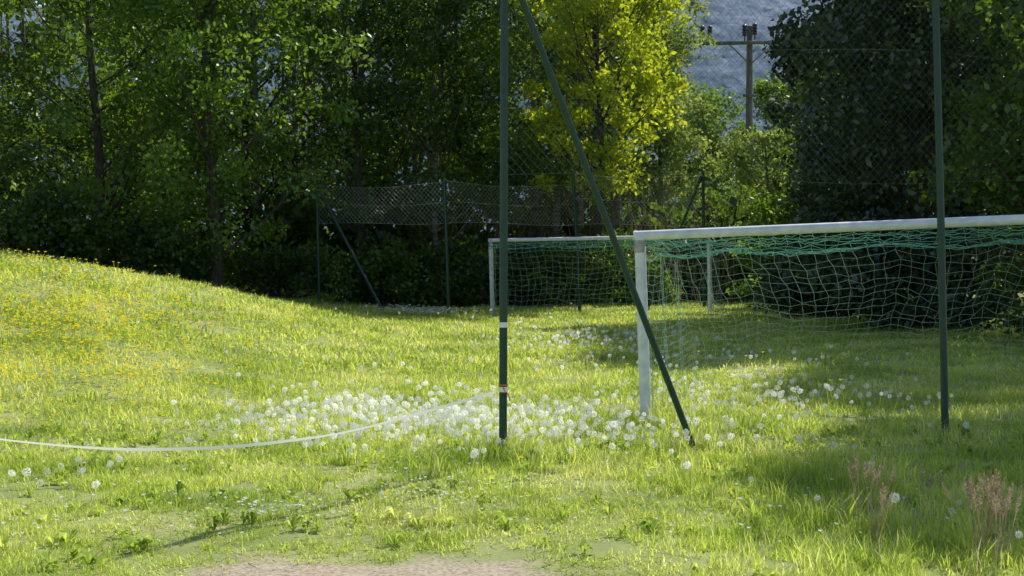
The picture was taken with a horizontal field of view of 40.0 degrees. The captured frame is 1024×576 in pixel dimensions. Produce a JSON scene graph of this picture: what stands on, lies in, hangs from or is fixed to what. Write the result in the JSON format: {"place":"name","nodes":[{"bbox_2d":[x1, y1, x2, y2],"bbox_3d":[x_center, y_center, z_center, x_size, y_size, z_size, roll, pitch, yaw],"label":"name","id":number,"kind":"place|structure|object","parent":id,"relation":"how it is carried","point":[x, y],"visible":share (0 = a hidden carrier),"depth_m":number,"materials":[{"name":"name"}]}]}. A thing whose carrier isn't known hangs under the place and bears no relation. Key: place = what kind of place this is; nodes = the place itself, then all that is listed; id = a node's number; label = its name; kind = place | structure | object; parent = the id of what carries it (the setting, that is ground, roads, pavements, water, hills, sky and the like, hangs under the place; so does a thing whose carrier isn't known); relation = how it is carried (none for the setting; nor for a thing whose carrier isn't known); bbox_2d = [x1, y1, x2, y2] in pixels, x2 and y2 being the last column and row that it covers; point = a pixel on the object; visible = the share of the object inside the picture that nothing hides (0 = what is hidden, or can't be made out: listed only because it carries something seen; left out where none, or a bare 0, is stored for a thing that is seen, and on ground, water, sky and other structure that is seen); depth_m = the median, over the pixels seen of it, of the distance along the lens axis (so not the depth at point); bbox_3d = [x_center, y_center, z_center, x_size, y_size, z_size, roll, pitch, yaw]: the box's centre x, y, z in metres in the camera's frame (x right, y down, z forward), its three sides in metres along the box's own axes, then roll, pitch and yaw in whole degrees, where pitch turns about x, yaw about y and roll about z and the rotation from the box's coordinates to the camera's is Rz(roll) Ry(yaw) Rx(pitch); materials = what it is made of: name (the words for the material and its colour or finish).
{"place":"outdoors","nodes":[
{"label":"outdoors","id":0,"kind":"place"},
{"bbox_2d":[0,0,1008,246],"bbox_3d":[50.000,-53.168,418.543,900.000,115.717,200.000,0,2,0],"label":"distant forested hill","id":1,"kind":"structure","parent":0,"point":[723,75],"depth_m":404.26,"materials":[{"name":"plant"}]},
{"bbox_2d":[0,0,1021,300],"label":"woodland background","id":2,"kind":"structure","parent":0,"point":[332,238],"depth_m":47.27,"materials":[{"name":"green plant"}]},
{"bbox_2d":[0,253,1023,575],"bbox_3d":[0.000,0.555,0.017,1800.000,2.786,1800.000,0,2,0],"label":"ground","id":3,"kind":"structure","parent":0,"point":[500,559],"depth_m":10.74,"materials":[{"name":"green plant"}]},
{"bbox_2d":[0,222,15,247],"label":"shrub","id":4,"kind":"object","parent":3,"relation":"on","point":[6,234],"visible":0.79,"depth_m":33.93,"materials":[{"name":"green plant"}]},
{"bbox_2d":[0,0,96,244],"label":"deciduous tree","id":5,"kind":"object","parent":3,"relation":"on","point":[16,159],"visible":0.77,"depth_m":36.66,"materials":[{"name":"green plant"}]},
{"bbox_2d":[0,0,109,242],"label":"deciduous tree","id":6,"kind":"object","parent":3,"relation":"on","point":[31,98],"visible":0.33,"depth_m":45.00,"materials":[{"name":"green plant"}]},
{"bbox_2d":[0,170,116,267],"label":"shrub","id":7,"kind":"object","parent":3,"relation":"on","point":[62,242],"visible":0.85,"depth_m":33.88,"materials":[{"name":"green plant"}]},
{"bbox_2d":[0,0,243,266],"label":"deciduous tree","id":8,"kind":"object","parent":3,"relation":"on","point":[8,98],"visible":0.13,"depth_m":45.83,"materials":[{"name":"green plant"}]},
{"bbox_2d":[0,0,260,265],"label":"deciduous tree","id":9,"kind":"object","parent":3,"relation":"on","point":[156,128],"visible":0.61,"depth_m":37.06,"materials":[{"name":"green plant"}]},
{"bbox_2d":[92,203,224,283],"bbox_3d":[-9.380,-0.958,36.097,3.297,2.417,2.951,1,2,29],"label":"shrub","id":10,"kind":"object","parent":3,"relation":"on","point":[167,256],"visible":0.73,"depth_m":35.55,"materials":[{"name":"green plant"}]},
{"bbox_2d":[71,0,373,287],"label":"maple tree","id":11,"kind":"object","parent":3,"relation":"on","point":[194,83],"visible":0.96,"depth_m":36.54,"materials":[{"name":"green plant"}]},
{"bbox_2d":[84,0,421,269],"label":"deciduous tree","id":12,"kind":"object","parent":3,"relation":"on","point":[244,198],"visible":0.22,"depth_m":47.09,"materials":[{"name":"green plant"}]},
{"bbox_2d":[222,238,357,302],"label":"shrub","id":13,"kind":"object","parent":3,"relation":"on","point":[276,262],"visible":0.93,"depth_m":39.27,"materials":[{"name":"green plant"}]},
{"bbox_2d":[0,0,621,299],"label":"woodland trunks","id":14,"kind":"object","parent":3,"relation":"on","point":[615,219],"visible":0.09,"depth_m":47.13,"materials":[{"name":"brown plant"}]},
{"bbox_2d":[215,0,483,240],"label":"deciduous tree","id":15,"kind":"object","parent":3,"relation":"on","point":[368,156],"visible":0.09,"depth_m":48.33,"materials":[{"name":"green plant"}]},
{"bbox_2d":[257,0,483,283],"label":"deciduous tree","id":16,"kind":"object","parent":3,"relation":"on","point":[358,129],"visible":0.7,"depth_m":42.43,"materials":[{"name":"green plant"}]},
{"bbox_2d":[312,228,444,307],"bbox_3d":[-3.880,-0.515,40.977,3.927,2.470,3.152,0,2,0],"label":"shrub","id":17,"kind":"object","parent":3,"relation":"on","point":[388,286],"visible":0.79,"depth_m":40.54,"materials":[{"name":"green plant"}]},
{"bbox_2d":[338,0,536,303],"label":"birch tree","id":18,"kind":"object","parent":3,"relation":"on","point":[438,8],"visible":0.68,"depth_m":43.14,"materials":[{"name":"green plant"}]},
{"bbox_2d":[400,234,519,307],"bbox_3d":[-1.710,-0.441,41.941,3.187,2.330,3.395,1,2,38],"label":"shrub","id":19,"kind":"object","parent":3,"relation":"on","point":[468,282],"visible":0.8,"depth_m":41.31,"materials":[{"name":"green plant"}]},
{"bbox_2d":[335,0,624,259],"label":"deciduous tree","id":20,"kind":"object","parent":3,"relation":"on","point":[459,144],"visible":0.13,"depth_m":49.71,"materials":[{"name":"green plant"}]},
{"bbox_2d":[0,248,983,530],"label":"yellow flowers","id":21,"kind":"object","parent":3,"relation":"on","point":[34,326],"visible":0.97,"depth_m":19.40,"materials":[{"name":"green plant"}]},
{"bbox_2d":[421,0,587,299],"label":"birch tree","id":22,"kind":"object","parent":3,"relation":"on","point":[493,146],"visible":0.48,"depth_m":44.54,"materials":[{"name":"green plant"}]},
{"bbox_2d":[315,169,705,313],"bbox_3d":[0.586,-1.222,39.044,11.719,4.457,2.730,-1,2,-17],"label":"ball stop fence","id":23,"kind":"object","parent":3,"relation":"on","point":[574,203],"visible":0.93,"depth_m":38.58,"materials":[{"name":"green metal"}]},
{"bbox_2d":[0,248,1023,375],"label":"grass","id":24,"kind":"structure","parent":3,"relation":"on","point":[303,306],"depth_m":26.28,"materials":[{"name":"plant"}]},
{"bbox_2d":[0,420,1023,575],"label":"broadleaf weeds","id":25,"kind":"object","parent":3,"relation":"on","point":[89,557],"visible":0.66,"depth_m":10.35,"materials":[{"name":"green plant"}]},
{"bbox_2d":[0,256,1023,557],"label":"daisies","id":26,"kind":"object","parent":3,"relation":"on","point":[416,310],"visible":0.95,"depth_m":10.07,"materials":[{"name":"white plant"}]},
{"bbox_2d":[8,303,1023,560],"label":"dandelion clocks","id":27,"kind":"object","parent":3,"relation":"on","point":[432,419],"visible":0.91,"depth_m":13.94,"materials":[{"name":"white seed fluff"},{"name":"green stem"}]},
{"bbox_2d":[475,234,605,306],"bbox_3d":[0.846,-0.464,42.343,4.095,2.312,2.964,0,2,0],"label":"shrub","id":28,"kind":"object","parent":3,"relation":"on","point":[558,278],"visible":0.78,"depth_m":42.12,"materials":[{"name":"green plant"}]},
{"bbox_2d":[423,0,680,267],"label":"deciduous tree","id":29,"kind":"object","parent":3,"relation":"on","point":[470,23],"visible":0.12,"depth_m":51.18,"materials":[{"name":"green plant"}]},
{"bbox_2d":[374,162,781,305],"bbox_3d":[2.665,-1.651,43.407,13.692,4.406,5.763,0,2,0],"label":"brushwood","id":30,"kind":"object","parent":3,"relation":"on","point":[673,271],"visible":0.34,"depth_m":43.42,"materials":[{"name":"green plant"}]},
{"bbox_2d":[481,0,690,303],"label":"oak tree","id":31,"kind":"object","parent":3,"relation":"on","point":[600,103],"visible":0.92,"depth_m":43.75,"materials":[{"name":"green plant"}]},
{"bbox_2d":[488,236,724,315],"bbox_3d":[2.472,-0.281,37.495,6.216,2.323,1.957,0,2,-4],"label":"football goal","id":32,"kind":"object","parent":3,"relation":"on","point":[559,239],"visible":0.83,"depth_m":38.09,"materials":[{"name":"fabric"}]},
{"bbox_2d":[514,13,715,221],"bbox_3d":[4.825,-6.918,63.348,9.230,14.244,9.023,0,2,-11],"label":"deciduous tree","id":33,"kind":"object","parent":3,"relation":"on","point":[670,160],"visible":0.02,"depth_m":64.08,"materials":[{"name":"green plant"}]},
{"bbox_2d":[571,228,684,305],"bbox_3d":[3.574,-0.608,43.375,3.788,2.562,2.893,-1,2,-24],"label":"shrub","id":34,"kind":"object","parent":3,"relation":"on","point":[625,290],"visible":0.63,"depth_m":42.90,"materials":[{"name":"green plant"}]},
{"bbox_2d":[585,0,722,223],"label":"birch tree","id":35,"kind":"object","parent":3,"relation":"on","point":[682,137],"visible":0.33,"depth_m":51.38,"materials":[{"name":"green plant"}]},
{"bbox_2d":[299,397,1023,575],"bbox_3d":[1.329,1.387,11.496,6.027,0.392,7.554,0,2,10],"label":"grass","id":36,"kind":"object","parent":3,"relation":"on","point":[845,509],"visible":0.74,"depth_m":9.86,"materials":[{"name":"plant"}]},
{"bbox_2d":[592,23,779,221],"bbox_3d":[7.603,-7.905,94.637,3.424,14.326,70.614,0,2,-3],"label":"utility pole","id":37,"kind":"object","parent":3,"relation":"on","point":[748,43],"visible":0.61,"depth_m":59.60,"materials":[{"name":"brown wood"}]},
{"bbox_2d":[647,214,740,301],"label":"shrub","id":38,"kind":"object","parent":3,"relation":"on","point":[723,279],"visible":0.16,"depth_m":45.55,"materials":[{"name":"green plant"}]},
{"bbox_2d":[648,81,756,267],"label":"birch tree","id":39,"kind":"object","parent":3,"relation":"on","point":[716,138],"visible":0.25,"depth_m":65.94,"materials":[{"name":"green plant"}]},
{"bbox_2d":[687,180,785,301],"bbox_3d":[7.862,-1.419,46.958,4.149,4.330,3.206,0,2,-8],"label":"shrub","id":40,"kind":"object","parent":3,"relation":"on","point":[721,222],"visible":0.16,"depth_m":46.63,"materials":[{"name":"green plant"}]},
{"bbox_2d":[708,122,800,278],"bbox_3d":[10.045,-3.195,54.735,5.219,7.316,5.044,0,2,0],"label":"birch tree","id":41,"kind":"object","parent":3,"relation":"on","point":[753,181],"visible":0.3,"depth_m":54.62,"materials":[{"name":"green plant"}]},
{"bbox_2d":[499,0,1023,456],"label":"ball stop fence","id":42,"kind":"object","parent":3,"relation":"on","point":[578,148],"visible":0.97,"depth_m":12.61,"materials":[{"name":"green metal"}]},
{"bbox_2d":[0,391,495,450],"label":"barrier tape","id":43,"kind":"object","parent":42,"relation":"attached to","point":[275,442],"visible":1,"depth_m":11.63,"materials":[{"name":"white plastic"}]},
{"bbox_2d":[717,70,843,201],"bbox_3d":[12.733,-4.954,63.821,6.538,10.226,7.179,0,2,0],"label":"birch tree","id":44,"kind":"object","parent":3,"relation":"on","point":[771,89],"visible":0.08,"depth_m":63.45,"materials":[{"name":"green plant"}]},
{"bbox_2d":[724,188,838,309],"bbox_3d":[8.030,-1.012,40.932,3.702,3.786,3.056,0,2,0],"label":"shrub","id":45,"kind":"object","parent":3,"relation":"on","point":[766,213],"visible":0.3,"depth_m":40.61,"materials":[{"name":"green plant"}]},
{"bbox_2d":[746,190,901,319],"bbox_3d":[8.066,-0.713,35.991,4.116,3.623,3.224,0,2,0],"label":"shrub","id":46,"kind":"object","parent":3,"relation":"on","point":[786,302],"visible":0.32,"depth_m":35.84,"materials":[{"name":"green plant"}]},
{"bbox_2d":[633,214,1023,423],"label":"football goal","id":47,"kind":"object","parent":3,"relation":"on","point":[641,259],"visible":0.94,"depth_m":14.83,"materials":[{"name":"fabric"}]},
{"bbox_2d":[772,55,889,247],"bbox_3d":[10.832,-3.731,49.039,4.741,9.528,4.493,0,2,-15],"label":"birch tree","id":48,"kind":"object","parent":3,"relation":"on","point":[794,128],"visible":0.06,"depth_m":48.37,"materials":[{"name":"green plant"}]},
{"bbox_2d":[755,0,1013,293],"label":"ash tree","id":49,"kind":"object","parent":3,"relation":"on","point":[776,116],"visible":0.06,"depth_m":39.82,"materials":[{"name":"green plant"}]},
{"bbox_2d":[764,0,1023,313],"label":"lime tree","id":50,"kind":"object","parent":3,"relation":"on","point":[867,199],"visible":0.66,"depth_m":31.73,"materials":[{"name":"green plant"}]},
{"bbox_2d":[788,2,1023,309],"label":"deciduous tree","id":51,"kind":"object","parent":3,"relation":"on","point":[964,174],"visible":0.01,"depth_m":39.60,"materials":[{"name":"green plant"}]},
{"bbox_2d":[823,194,1023,331],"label":"shrub","id":52,"kind":"object","parent":3,"relation":"on","point":[875,308],"visible":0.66,"depth_m":30.61,"materials":[{"name":"green plant"}]},
{"bbox_2d":[832,4,1021,297],"bbox_3d":[17.544,-7.981,50.811,10.332,17.132,11.477,1,2,25],"label":"deciduous tree","id":53,"kind":"object","parent":3,"relation":"on","point":[986,213],"depth_m":49.55,"materials":[{"name":"green plant"}]},
{"bbox_2d":[901,0,1023,261],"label":"lime tree","id":54,"kind":"object","parent":3,"relation":"on","point":[1010,189],"visible":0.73,"depth_m":25.50,"materials":[{"name":"green plant"}]},
{"bbox_2d":[950,4,1023,263],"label":"ash tree","id":55,"kind":"object","parent":3,"relation":"on","point":[1003,251],"visible":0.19,"depth_m":30.56,"materials":[{"name":"green plant"}]},
{"bbox_2d":[973,225,1023,339],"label":"shrub","id":56,"kind":"object","parent":3,"relation":"on","point":[1016,280],"visible":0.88,"depth_m":27.14,"materials":[{"name":"green plant"}]},
{"bbox_2d":[975,0,1023,69],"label":"ash tree","id":57,"kind":"object","parent":3,"relation":"on","point":[1005,25],"visible":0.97,"depth_m":18.85,"materials":[{"name":"green plant"}]},
{"bbox_2d":[0,305,1023,470],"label":"grass field","id":58,"kind":"structure","parent":0,"point":[994,395],"depth_m":16.36,"materials":[{"name":"plant"}]},
{"bbox_2d":[847,453,1021,564],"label":"seeding grass","id":59,"kind":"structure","parent":0,"point":[988,494],"depth_m":8.46,"materials":[{"name":"brown plant"}]}
]}

